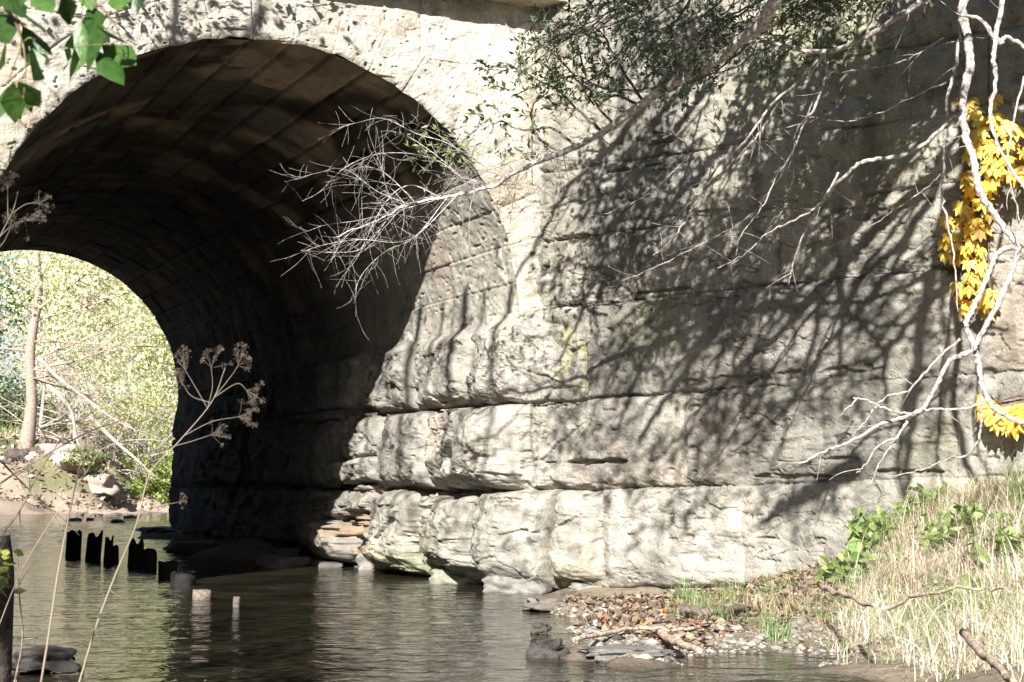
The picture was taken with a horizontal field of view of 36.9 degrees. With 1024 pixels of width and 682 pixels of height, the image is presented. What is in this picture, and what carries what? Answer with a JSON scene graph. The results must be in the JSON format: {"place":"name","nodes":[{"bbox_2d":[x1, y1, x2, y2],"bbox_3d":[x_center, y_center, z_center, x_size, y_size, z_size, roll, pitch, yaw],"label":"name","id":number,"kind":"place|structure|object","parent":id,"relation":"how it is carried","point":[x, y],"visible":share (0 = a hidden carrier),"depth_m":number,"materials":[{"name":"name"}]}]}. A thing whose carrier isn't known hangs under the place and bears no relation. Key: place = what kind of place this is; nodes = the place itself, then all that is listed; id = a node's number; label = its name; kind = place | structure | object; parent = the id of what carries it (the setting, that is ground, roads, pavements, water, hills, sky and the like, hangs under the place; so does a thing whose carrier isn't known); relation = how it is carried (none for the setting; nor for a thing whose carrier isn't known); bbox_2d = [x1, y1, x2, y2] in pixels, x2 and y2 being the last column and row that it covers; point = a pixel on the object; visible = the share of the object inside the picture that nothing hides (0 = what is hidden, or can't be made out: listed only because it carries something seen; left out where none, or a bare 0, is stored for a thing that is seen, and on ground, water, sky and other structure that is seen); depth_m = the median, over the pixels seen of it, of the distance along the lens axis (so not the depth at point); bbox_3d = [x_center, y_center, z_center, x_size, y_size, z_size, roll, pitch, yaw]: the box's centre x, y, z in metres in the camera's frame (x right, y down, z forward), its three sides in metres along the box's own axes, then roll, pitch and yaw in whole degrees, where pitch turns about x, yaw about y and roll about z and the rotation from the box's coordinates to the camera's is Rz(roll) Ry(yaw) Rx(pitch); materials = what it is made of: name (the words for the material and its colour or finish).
{"place":"outdoors","nodes":[
{"label":"outdoors","id":0,"kind":"place"},
{"bbox_2d":[12,645,83,672],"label":"dark slab","id":1,"kind":"structure","parent":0,"point":[59,659],"depth_m":7.39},
{"bbox_2d":[0,250,175,428],"label":"sky","id":2,"kind":"structure","parent":0,"point":[8,371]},
{"bbox_2d":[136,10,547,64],"bbox_3d":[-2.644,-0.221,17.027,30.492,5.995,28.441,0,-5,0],"label":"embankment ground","id":3,"kind":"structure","parent":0,"point":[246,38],"depth_m":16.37,"materials":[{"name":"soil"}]},
{"bbox_2d":[0,171,54,244],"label":"dry weed","id":4,"kind":"object","parent":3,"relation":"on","point":[12,176],"visible":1,"depth_m":4.05,"materials":[{"name":"brown plant"}]},
{"bbox_2d":[0,435,63,540],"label":"bare shoot","id":5,"kind":"object","parent":3,"relation":"on","point":[9,524],"visible":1,"depth_m":4.97,"materials":[{"name":"beige plant"}]},
{"bbox_2d":[0,459,78,534],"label":"bare shoot","id":6,"kind":"object","parent":3,"relation":"on","point":[21,482],"visible":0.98,"depth_m":4.97,"materials":[{"name":"beige plant"}]},
{"bbox_2d":[0,418,127,484],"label":"bare shoot","id":7,"kind":"object","parent":3,"relation":"on","point":[19,470],"visible":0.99,"depth_m":4.99,"materials":[{"name":"beige plant"}]},
{"bbox_2d":[0,511,871,681],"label":"creek water","id":8,"kind":"structure","parent":0,"point":[315,623],"depth_m":9.82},
{"bbox_2d":[65,529,81,556],"bbox_3d":[-5.413,2.669,18.945,0.198,0.690,0.185,2,-8,0],"label":"wooden piling","id":9,"kind":"object","parent":8,"relation":"in","point":[73,543],"visible":0.57,"depth_m":18.91,"materials":[{"name":"brown wood"}]},
{"bbox_2d":[66,518,81,520],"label":"riffle stone","id":10,"kind":"object","parent":8,"relation":"on","point":[75,519],"visible":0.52,"depth_m":28.05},
{"bbox_2d":[110,519,124,522],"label":"riffle stone","id":11,"kind":"object","parent":8,"relation":"on","point":[116,521],"visible":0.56,"depth_m":26.70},
{"bbox_2d":[127,538,143,566],"bbox_3d":[-4.122,2.487,16.798,0.180,0.660,0.164,2,-5,0],"label":"wooden piling","id":12,"kind":"object","parent":8,"relation":"in","point":[135,554],"visible":0.55,"depth_m":16.76,"materials":[{"name":"brown wood"}]},
{"bbox_2d":[158,560,177,577],"bbox_3d":[-3.327,2.381,14.881,0.216,0.520,0.193,-3,-3,0],"label":"wooden piling","id":13,"kind":"object","parent":8,"relation":"in","point":[166,569],"visible":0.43,"depth_m":14.82,"materials":[{"name":"brown wood"}]},
{"bbox_2d":[170,571,195,586],"bbox_3d":[-2.942,2.295,13.683,0.233,0.472,0.218,3,-4,0],"label":"wooden piling","id":14,"kind":"object","parent":8,"relation":"in","point":[177,579],"visible":0.38,"depth_m":13.61,"materials":[{"name":"grey wood"}]},
{"bbox_2d":[233,596,239,607],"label":"wooden piling","id":15,"kind":"object","parent":8,"relation":"in","point":[236,601],"visible":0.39,"depth_m":11.30,"materials":[{"name":"brown wood"}]},
{"bbox_2d":[355,551,371,569],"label":"boulder","id":16,"kind":"object","parent":8,"relation":"in","point":[363,563],"visible":0.06,"depth_m":16.27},
{"bbox_2d":[429,567,478,583],"bbox_3d":[-0.410,2.211,14.180,0.697,0.299,0.538,0,-5,0],"label":"creek rock","id":17,"kind":"object","parent":8,"relation":"in","point":[443,575],"visible":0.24,"depth_m":13.95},
{"bbox_2d":[530,622,551,633],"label":"creek rock","id":18,"kind":"object","parent":8,"relation":"on","point":[540,628],"visible":1,"depth_m":9.34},
{"bbox_2d":[525,638,569,657],"bbox_3d":[0.195,1.648,8.164,0.234,0.154,0.210,-2,-6,21],"label":"creek rock","id":19,"kind":"object","parent":8,"relation":"in","point":[550,648],"visible":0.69,"depth_m":8.10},
{"bbox_2d":[0,422,1023,681],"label":"ground","id":20,"kind":"structure","parent":0,"point":[222,550],"depth_m":10.22,"materials":[{"name":"soil"}]},
{"bbox_2d":[0,535,26,681],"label":"dead sapling","id":21,"kind":"object","parent":20,"relation":"on","point":[7,563],"visible":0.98,"depth_m":5.11,"materials":[{"name":"wood"}]},
{"bbox_2d":[5,448,28,461],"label":"bank rock","id":22,"kind":"object","parent":20,"relation":"on","point":[13,453],"visible":0.73,"depth_m":36.66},
{"bbox_2d":[0,550,43,681],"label":"bare shoot","id":23,"kind":"object","parent":20,"relation":"on","point":[20,654],"visible":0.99,"depth_m":4.94,"materials":[{"name":"beige plant"}]},
{"bbox_2d":[0,250,55,382],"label":"dense tree","id":24,"kind":"object","parent":20,"relation":"on","point":[8,289],"visible":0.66,"depth_m":48.58,"materials":[{"name":"green plant"}]},
{"bbox_2d":[0,365,63,433],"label":"bush","id":25,"kind":"object","parent":20,"relation":"on","point":[5,394],"visible":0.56,"depth_m":42.98,"materials":[{"name":"green plant"}]},
{"bbox_2d":[24,452,39,459],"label":"bank rock","id":26,"kind":"object","parent":20,"relation":"on","point":[30,455],"visible":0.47,"depth_m":36.67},
{"bbox_2d":[29,447,44,454],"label":"bank rock","id":27,"kind":"object","parent":20,"relation":"on","point":[35,449],"visible":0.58,"depth_m":36.73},
{"bbox_2d":[0,448,101,622],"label":"dry weed","id":28,"kind":"object","parent":20,"relation":"on","point":[37,542],"visible":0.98,"depth_m":4.56,"materials":[{"name":"beige plant"}]},
{"bbox_2d":[0,377,102,434],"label":"bush","id":29,"kind":"object","parent":20,"relation":"on","point":[63,427],"visible":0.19,"depth_m":44.80,"materials":[{"name":"green plant"}]},
{"bbox_2d":[38,443,82,459],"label":"bank rock","id":30,"kind":"object","parent":20,"relation":"on","point":[47,447],"visible":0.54,"depth_m":36.67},
{"bbox_2d":[40,433,100,681],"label":"dry weed","id":31,"kind":"object","parent":20,"relation":"on","point":[48,636],"visible":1,"depth_m":3.96,"materials":[{"name":"beige plant"}]},
{"bbox_2d":[51,450,100,474],"bbox_3d":[-10.488,2.897,36.825,0.784,0.615,1.281,-1,-5,9],"label":"bank rock","id":32,"kind":"object","parent":20,"relation":"on","point":[57,455],"visible":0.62,"depth_m":36.41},
{"bbox_2d":[0,275,152,436],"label":"bare bush","id":33,"kind":"object","parent":20,"relation":"on","point":[43,385],"visible":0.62,"depth_m":41.13,"materials":[{"name":"beige plant"}]},
{"bbox_2d":[0,419,153,479],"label":"bank growth","id":34,"kind":"object","parent":20,"relation":"on","point":[11,429],"visible":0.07,"depth_m":41.93,"materials":[{"name":"green plant"}]},
{"bbox_2d":[0,250,155,411],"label":"dense tree","id":35,"kind":"object","parent":20,"relation":"on","point":[24,257],"visible":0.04,"depth_m":65.96,"materials":[{"name":"green plant"}]},
{"bbox_2d":[0,317,156,457],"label":"bare bush","id":36,"kind":"object","parent":20,"relation":"on","point":[76,414],"visible":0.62,"depth_m":38.95,"materials":[{"name":"beige plant"}]},
{"bbox_2d":[53,444,112,472],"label":"bush","id":37,"kind":"object","parent":20,"relation":"on","point":[91,457],"visible":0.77,"depth_m":36.46,"materials":[{"name":"green plant"}]},
{"bbox_2d":[0,427,169,511],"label":"leaf litter","id":38,"kind":"object","parent":20,"relation":"on","point":[41,496],"visible":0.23,"depth_m":36.62,"materials":[{"name":"brown plant"}]},
{"bbox_2d":[0,250,171,408],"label":"dense tree","id":39,"kind":"object","parent":20,"relation":"on","point":[57,285],"visible":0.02,"depth_m":58.02,"materials":[{"name":"green plant"}]},
{"bbox_2d":[0,250,173,426],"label":"dense tree","id":40,"kind":"object","parent":20,"relation":"on","point":[51,324],"visible":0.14,"depth_m":49.69,"materials":[{"name":"green plant"}]},
{"bbox_2d":[0,250,177,453],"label":"bare tree","id":41,"kind":"object","parent":20,"relation":"on","point":[27,435],"visible":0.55,"depth_m":37.50,"materials":[{"name":"beige plant"}]},
{"bbox_2d":[46,382,90,448],"bbox_3d":[-10.832,2.008,37.291,1.241,2.035,1.073,0,-5,0],"label":"fallen limb","id":42,"kind":"object","parent":41,"relation":"hanging from","point":[53,389],"visible":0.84,"depth_m":37.38,"materials":[{"name":"wood"}]},
{"bbox_2d":[37,356,164,445],"bbox_3d":[-9.798,1.496,36.364,3.055,2.295,1.406,-1,-5,14],"label":"fallen limb","id":43,"kind":"object","parent":41,"relation":"attached to","point":[51,371],"visible":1,"depth_m":36.52,"materials":[{"name":"wood"}]},
{"bbox_2d":[88,414,167,482],"bbox_3d":[-9.124,2.659,36.916,2.037,1.817,1.122,-3,-6,31],"label":"fallen limb","id":44,"kind":"object","parent":41,"relation":"attached to","point":[110,436],"visible":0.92,"depth_m":36.99,"materials":[{"name":"wood"}]},
{"bbox_2d":[85,530,102,560],"bbox_3d":[-4.960,2.589,18.179,0.187,0.711,0.177,3,-8,0],"label":"wooden piling","id":45,"kind":"object","parent":20,"relation":"on","point":[93,547],"visible":0.56,"depth_m":18.14,"materials":[{"name":"brown wood"}]},
{"bbox_2d":[17,359,177,505],"bbox_3d":[-10.251,2.672,39.532,5.575,4.684,4.086,0,-5,0],"label":"bare bush","id":46,"kind":"object","parent":20,"relation":"on","point":[115,457],"visible":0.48,"depth_m":39.65,"materials":[{"name":"beige plant"}]},
{"bbox_2d":[83,473,119,496],"bbox_3d":[-9.976,3.454,36.860,1.071,0.565,0.726,-3,-6,27],"label":"bank rock","id":47,"kind":"object","parent":20,"relation":"on","point":[103,484],"visible":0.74,"depth_m":36.58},
{"bbox_2d":[103,535,113,563],"bbox_3d":[-4.563,2.524,17.317,0.131,0.686,0.094,4,-6,-35],"label":"wooden piling","id":48,"kind":"object","parent":20,"relation":"on","point":[108,552],"visible":0.53,"depth_m":17.31,"materials":[{"name":"brown wood"}]},
{"bbox_2d":[43,277,177,444],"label":"dense tree","id":49,"kind":"object","parent":20,"relation":"on","point":[161,354],"visible":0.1,"depth_m":46.64,"materials":[{"name":"green plant"}]},
{"bbox_2d":[61,406,169,460],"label":"bush","id":50,"kind":"object","parent":20,"relation":"on","point":[122,427],"visible":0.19,"depth_m":42.68,"materials":[{"name":"green plant"}]},
{"bbox_2d":[112,545,118,562],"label":"wooden piling","id":51,"kind":"object","parent":20,"relation":"on","point":[115,557],"visible":0.41,"depth_m":17.58,"materials":[{"name":"brown wood"}]},
{"bbox_2d":[65,363,176,483],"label":"bare bush","id":52,"kind":"object","parent":20,"relation":"on","point":[148,446],"visible":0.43,"depth_m":40.47,"materials":[{"name":"beige plant"}]},
{"bbox_2d":[78,382,176,459],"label":"bush","id":53,"kind":"object","parent":20,"relation":"on","point":[145,398],"visible":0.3,"depth_m":45.77,"materials":[{"name":"green plant"}]},
{"bbox_2d":[107,275,175,418],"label":"dense tree","id":54,"kind":"object","parent":20,"relation":"on","point":[151,377],"visible":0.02,"depth_m":67.62,"materials":[{"name":"green plant"}]},
{"bbox_2d":[115,424,173,485],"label":"bush","id":55,"kind":"object","parent":20,"relation":"on","point":[169,458],"visible":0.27,"depth_m":41.72,"materials":[{"name":"green plant"}]},
{"bbox_2d":[124,455,171,503],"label":"bush","id":56,"kind":"object","parent":20,"relation":"on","point":[163,473],"visible":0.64,"depth_m":38.44,"materials":[{"name":"green plant"}]},
{"bbox_2d":[143,547,156,568],"bbox_3d":[-3.844,2.481,16.295,0.155,0.581,0.138,0,-6,0],"label":"wooden piling","id":57,"kind":"object","parent":20,"relation":"on","point":[149,558],"visible":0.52,"depth_m":16.27,"materials":[{"name":"brown wood"}]},
{"bbox_2d":[139,527,165,533],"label":"rubble stone","id":58,"kind":"object","parent":20,"relation":"on","point":[144,530],"visible":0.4,"depth_m":22.91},
{"bbox_2d":[155,529,175,532],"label":"rubble stone","id":59,"kind":"object","parent":20,"relation":"on","point":[163,531],"visible":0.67,"depth_m":22.50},
{"bbox_2d":[159,330,176,443],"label":"dense tree","id":60,"kind":"object","parent":20,"relation":"on","point":[162,340],"visible":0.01,"depth_m":44.68,"materials":[{"name":"green plant"}]},
{"bbox_2d":[78,342,265,681],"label":"dry weed","id":61,"kind":"object","parent":20,"relation":"on","point":[215,432],"visible":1,"depth_m":4.20,"materials":[{"name":"brown plant"}]},
{"bbox_2d":[166,542,220,552],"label":"rubble stone","id":62,"kind":"object","parent":20,"relation":"on","point":[191,547],"visible":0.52,"depth_m":19.99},
{"bbox_2d":[192,589,210,599],"bbox_3d":[-2.436,2.165,12.039,0.157,0.431,0.143,2,-4,0],"label":"wooden piling","id":63,"kind":"object","parent":20,"relation":"on","point":[201,594],"visible":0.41,"depth_m":12.00,"materials":[{"name":"brown wood"}]},
{"bbox_2d":[234,536,272,546],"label":"rubble stone","id":64,"kind":"object","parent":20,"relation":"on","point":[258,541],"visible":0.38,"depth_m":18.96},
{"bbox_2d":[254,554,309,567],"bbox_3d":[-2.539,2.469,16.867,0.546,0.242,0.671,4,-7,-38],"label":"rubble stone","id":65,"kind":"object","parent":20,"relation":"on","point":[273,561],"visible":0.48,"depth_m":16.72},
{"bbox_2d":[279,547,301,555],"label":"rubble stone","id":66,"kind":"object","parent":20,"relation":"on","point":[292,551],"visible":0.58,"depth_m":17.78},
{"bbox_2d":[308,558,326,564],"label":"rubble stone","id":67,"kind":"object","parent":20,"relation":"on","point":[315,561],"visible":0.2,"depth_m":17.07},
{"bbox_2d":[318,562,343,567],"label":"rubble stone","id":68,"kind":"object","parent":20,"relation":"on","point":[328,564],"visible":0.58,"depth_m":16.62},
{"bbox_2d":[0,0,1023,591],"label":"stone arch bridge","id":69,"kind":"structure","parent":20,"relation":"on","point":[564,406],"depth_m":12.76,"materials":[{"name":"stone"}]},
{"bbox_2d":[937,38,1019,320],"bbox_3d":[3.191,-1.090,10.484,0.619,1.992,0.328,-3,-6,33],"label":"creeper vine","id":70,"kind":"object","parent":69,"relation":"hanging from","point":[976,228],"visible":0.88,"depth_m":10.41,"materials":[{"name":"yellow plant"}]},
{"bbox_2d":[974,381,1023,440],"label":"creeper vine","id":71,"kind":"object","parent":69,"relation":"attached to","point":[995,422],"visible":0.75,"depth_m":10.13,"materials":[{"name":"yellow plant"}]},
{"bbox_2d":[1000,117,1023,190],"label":"creeper vine","id":72,"kind":"object","parent":69,"relation":"attached to","point":[1018,167],"visible":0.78,"depth_m":10.17,"materials":[{"name":"yellow plant"}]},
{"bbox_2d":[13,455,1023,680],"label":"green grass","id":73,"kind":"structure","parent":20,"relation":"on","point":[908,608],"depth_m":8.83,"materials":[{"name":"green plant"}]},
{"bbox_2d":[482,575,556,593],"bbox_3d":[0.070,2.098,12.995,0.683,0.290,0.524,-2,-6,22],"label":"creek rock","id":74,"kind":"object","parent":20,"relation":"on","point":[493,583],"visible":0.35,"depth_m":12.78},
{"bbox_2d":[521,595,603,611],"bbox_3d":[0.357,1.920,11.172,0.643,0.146,0.377,2,-6,-22],"label":"creek rock","id":75,"kind":"object","parent":20,"relation":"on","point":[547,603],"visible":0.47,"depth_m":11.00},
{"bbox_2d":[568,582,600,590],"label":"creek rock","id":76,"kind":"object","parent":20,"relation":"on","point":[575,586],"visible":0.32,"depth_m":12.51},
{"bbox_2d":[270,0,1023,490],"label":"leaning tree","id":77,"kind":"object","parent":20,"relation":"on","point":[740,34],"visible":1,"depth_m":9.77,"materials":[{"name":"grey plant"}]},
{"bbox_2d":[654,563,722,599],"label":"grass tuft","id":78,"kind":"object","parent":20,"relation":"on","point":[684,589],"visible":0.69,"depth_m":10.63,"materials":[{"name":"green plant"}]},
{"bbox_2d":[550,560,920,666],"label":"gravel","id":79,"kind":"structure","parent":20,"relation":"on","point":[745,643],"depth_m":8.55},
{"bbox_2d":[584,625,598,632],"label":"cobble","id":80,"kind":"object","parent":79,"relation":"on","point":[591,627],"visible":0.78,"depth_m":8.93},
{"bbox_2d":[575,645,678,661],"bbox_3d":[0.605,1.632,8.043,0.550,0.074,0.335,0,-5,0],"label":"creek rock","id":81,"kind":"object","parent":79,"relation":"on","point":[604,653],"visible":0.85,"depth_m":7.96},
{"bbox_2d":[571,625,701,642],"bbox_3d":[0.645,1.594,8.417,1.003,0.044,0.195,4,-7,-40],"label":"drift stick","id":82,"kind":"object","parent":79,"relation":"on","point":[595,635],"visible":0.95,"depth_m":8.45,"materials":[{"name":"wood"}]},
{"bbox_2d":[644,624,667,631],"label":"cobble","id":83,"kind":"object","parent":79,"relation":"on","point":[657,625],"visible":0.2,"depth_m":8.79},
{"bbox_2d":[655,628,703,655],"bbox_3d":[0.864,1.568,8.025,0.056,0.060,0.914,1,-5,-7],"label":"drift stick","id":84,"kind":"object","parent":79,"relation":"on","point":[665,636],"visible":1,"depth_m":7.96,"materials":[{"name":"wood"}]},
{"bbox_2d":[560,551,849,649],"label":"leaf litter","id":85,"kind":"object","parent":79,"relation":"on","point":[639,600],"visible":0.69,"depth_m":9.61,"materials":[{"name":"brown plant"}]},
{"bbox_2d":[666,590,750,622],"bbox_3d":[1.192,1.574,8.939,0.408,0.281,0.472,3,-6,-26],"label":"grass tuft","id":86,"kind":"object","parent":79,"relation":"on","point":[722,614],"visible":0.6,"depth_m":8.91,"materials":[{"name":"green plant"}]},
{"bbox_2d":[678,598,800,616],"bbox_3d":[1.504,1.632,9.459,1.273,0.069,0.220,5,-7,-42],"label":"drift stick","id":87,"kind":"object","parent":79,"relation":"on","point":[686,609],"visible":0.55,"depth_m":9.09,"materials":[{"name":"wood"}]},
{"bbox_2d":[734,595,797,645],"bbox_3d":[1.470,1.544,8.549,0.585,0.295,0.552,4,-6,-36],"label":"grass tuft","id":88,"kind":"object","parent":20,"relation":"on","point":[773,629],"visible":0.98,"depth_m":8.55,"materials":[{"name":"green plant"}]},
{"bbox_2d":[813,557,860,585],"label":"green weed","id":89,"kind":"object","parent":20,"relation":"on","point":[820,572],"visible":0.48,"depth_m":10.09,"materials":[{"name":"green plant"}]},
{"bbox_2d":[661,444,1023,681],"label":"dry grass","id":90,"kind":"structure","parent":20,"relation":"on","point":[1002,655],"depth_m":8.59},
{"bbox_2d":[816,581,878,607],"bbox_3d":[1.684,1.288,7.771,0.032,0.052,1.532,0,-5,2],"label":"drift stick","id":91,"kind":"object","parent":90,"relation":"on","point":[831,590],"visible":1,"depth_m":7.71,"materials":[{"name":"wood"}]},
{"bbox_2d":[881,585,1011,610],"bbox_3d":[1.552,0.945,5.678,0.242,0.033,1.181,-5,-7,41],"label":"drift stick","id":92,"kind":"object","parent":90,"relation":"on","point":[901,602],"visible":1,"depth_m":5.87,"materials":[{"name":"wood"}]},
{"bbox_2d":[821,541,891,584],"bbox_3d":[2.322,1.452,10.000,0.587,0.303,0.344,2,-6,-20],"label":"green weed","id":93,"kind":"object","parent":20,"relation":"on","point":[828,567],"visible":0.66,"depth_m":9.94,"materials":[{"name":"green plant"}]},
{"bbox_2d":[844,508,901,553],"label":"green weed","id":94,"kind":"object","parent":20,"relation":"on","point":[852,531],"visible":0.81,"depth_m":10.26,"materials":[{"name":"green plant"}]},
{"bbox_2d":[864,491,891,520],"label":"spiky weed","id":95,"kind":"object","parent":20,"relation":"on","point":[878,500],"visible":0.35,"depth_m":10.64,"materials":[{"name":"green plant"}]},
{"bbox_2d":[844,496,912,543],"bbox_3d":[2.574,1.242,10.555,0.528,0.352,0.386,2,-6,-25],"label":"green weed","id":96,"kind":"object","parent":20,"relation":"on","point":[860,511],"visible":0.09,"depth_m":10.56,"materials":[{"name":"green plant"}]},
{"bbox_2d":[898,482,952,518],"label":"green weed","id":97,"kind":"object","parent":20,"relation":"on","point":[937,496],"visible":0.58,"depth_m":10.35,"materials":[{"name":"green plant"}]},
{"bbox_2d":[909,504,993,556],"bbox_3d":[2.806,1.222,9.720,0.569,0.388,0.348,-1,-5,15],"label":"green weed","id":98,"kind":"object","parent":20,"relation":"on","point":[935,533],"visible":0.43,"depth_m":9.67,"materials":[{"name":"green plant"}]},
{"bbox_2d":[932,566,1004,605],"bbox_3d":[2.599,1.354,8.444,0.520,0.233,0.375,0,-5,0],"label":"green weed","id":99,"kind":"object","parent":20,"relation":"on","point":[952,583],"visible":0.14,"depth_m":8.42,"materials":[{"name":"green plant"}]},
{"bbox_2d":[947,501,1023,538],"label":"green weed","id":100,"kind":"object","parent":20,"relation":"on","point":[960,508],"visible":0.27,"depth_m":9.41,"materials":[{"name":"green plant"}]},
{"bbox_2d":[959,628,1017,681],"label":"drift stick","id":101,"kind":"object","parent":20,"relation":"on","point":[973,644],"visible":1,"depth_m":4.91,"materials":[{"name":"wood"}]},
{"bbox_2d":[964,525,1023,570],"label":"green weed","id":102,"kind":"object","parent":20,"relation":"on","point":[1014,538],"visible":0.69,"depth_m":8.65,"materials":[{"name":"green plant"}]},
{"bbox_2d":[981,445,1023,516],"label":"grass tuft","id":103,"kind":"object","parent":20,"relation":"on","point":[1019,489],"visible":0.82,"depth_m":9.74,"materials":[{"name":"beige plant"}]},
{"bbox_3d":[-0.767,-2.924,6.247,8.902,7.044,11.325,0,-5,0],"label":"overhanging tree","id":104,"kind":"object","parent":20,"relation":"on","visible":0},
{"bbox_2d":[0,0,55,122],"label":"leafy sprig","id":105,"kind":"object","parent":104,"relation":"attached to","point":[15,101],"visible":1,"depth_m":2.56,"materials":[{"name":"green plant"}]},
{"bbox_2d":[58,0,143,84],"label":"leafy sprig","id":106,"kind":"object","parent":104,"relation":"hanging from","point":[84,44],"visible":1,"depth_m":2.65,"materials":[{"name":"green plant"}]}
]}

